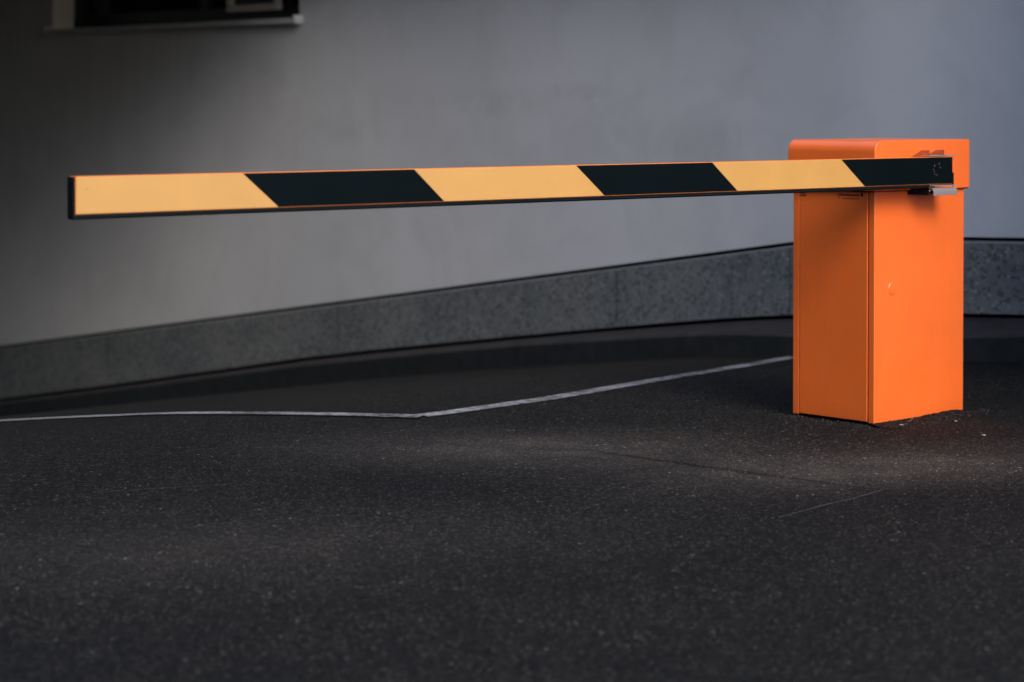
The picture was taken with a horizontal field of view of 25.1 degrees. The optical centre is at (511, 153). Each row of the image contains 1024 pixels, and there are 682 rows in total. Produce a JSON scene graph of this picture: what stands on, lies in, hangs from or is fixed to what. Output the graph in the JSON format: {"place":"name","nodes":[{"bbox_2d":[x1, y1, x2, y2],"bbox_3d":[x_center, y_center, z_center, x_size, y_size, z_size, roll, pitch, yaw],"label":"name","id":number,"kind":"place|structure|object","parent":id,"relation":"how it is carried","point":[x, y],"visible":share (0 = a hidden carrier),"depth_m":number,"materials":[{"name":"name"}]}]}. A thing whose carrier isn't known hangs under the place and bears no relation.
{"place":"outdoors","nodes":[
{"label":"outdoors","id":0,"kind":"place"},
{"bbox_2d":[0,356,1023,681],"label":"ground","id":1,"kind":"structure","parent":0,"point":[534,542],"depth_m":6.06,"materials":[{"name":"black asphalt"}]},
{"bbox_2d":[0,412,422,420],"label":"road marking","id":2,"kind":"object","parent":1,"relation":"on","point":[358,414],"visible":1,"depth_m":8.61,"materials":[{"name":"white paint"}]},
{"bbox_2d":[0,0,1023,400],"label":"building","id":3,"kind":"structure","parent":1,"relation":"on","point":[148,86],"depth_m":13.10,"materials":[{"name":"grey paint"}]},
{"bbox_2d":[43,0,302,33],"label":"window","id":4,"kind":"structure","parent":3,"relation":"in","point":[100,15],"depth_m":15.37,"materials":[{"name":"black glass"}]},
{"bbox_2d":[0,316,1023,416],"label":"kerb","id":5,"kind":"structure","parent":1,"relation":"on","point":[993,339],"depth_m":12.13,"materials":[{"name":"concrete"}]},
{"bbox_2d":[67,138,968,424],"bbox_3d":[0.151,0.486,7.276,3.812,1.030,0.503,-1,2,-42],"label":"parking barrier","id":6,"kind":"object","parent":1,"relation":"on","point":[877,282],"visible":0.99,"depth_m":8.13,"materials":[{"name":"orange metal"}]},
{"bbox_2d":[799,191,868,421],"bbox_3d":[1.158,0.537,8.236,0.022,0.818,0.317,-1,2,-42],"label":"door","id":7,"kind":"structure","parent":6,"relation":"in","point":[834,226],"depth_m":8.22,"materials":[{"name":"orange metal"}]},
{"bbox_2d":[421,356,792,415],"bbox_3d":[0.673,0.944,9.686,0.179,0.038,3.298,1,2,36],"label":"road marking","id":8,"kind":"object","parent":1,"relation":"on","point":[575,393],"visible":0.8,"depth_m":9.15,"materials":[{"name":"white paint"}]},
{"bbox_2d":[580,449,926,496],"bbox_3d":[0.637,0.978,7.140,1.544,0.002,0.164,1,2,36],"label":"asphalt seam","id":9,"kind":"object","parent":1,"relation":"on","point":[743,471],"visible":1,"depth_m":7.11,"materials":[{"name":"black asphalt"}]},
{"bbox_2d":[781,490,879,516],"bbox_3d":[0.911,0.991,6.518,0.010,0.001,0.576,1,2,39],"label":"asphalt seam","id":10,"kind":"object","parent":1,"relation":"on","point":[830,503],"visible":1,"depth_m":6.50,"materials":[{"name":"black asphalt"}]},
{"bbox_2d":[774,408,992,430],"bbox_3d":[1.363,0.950,8.231,0.920,0.016,0.452,0,1,-7],"label":"grit","id":11,"kind":"object","parent":1,"relation":"on","point":[878,426],"visible":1,"depth_m":8.25,"materials":[{"name":"grey gravel"}]},
{"bbox_2d":[868,406,1005,429],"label":"dirt","id":12,"kind":"structure","parent":0,"point":[914,421],"depth_m":8.27,"materials":[{"name":"soil"}]}
]}

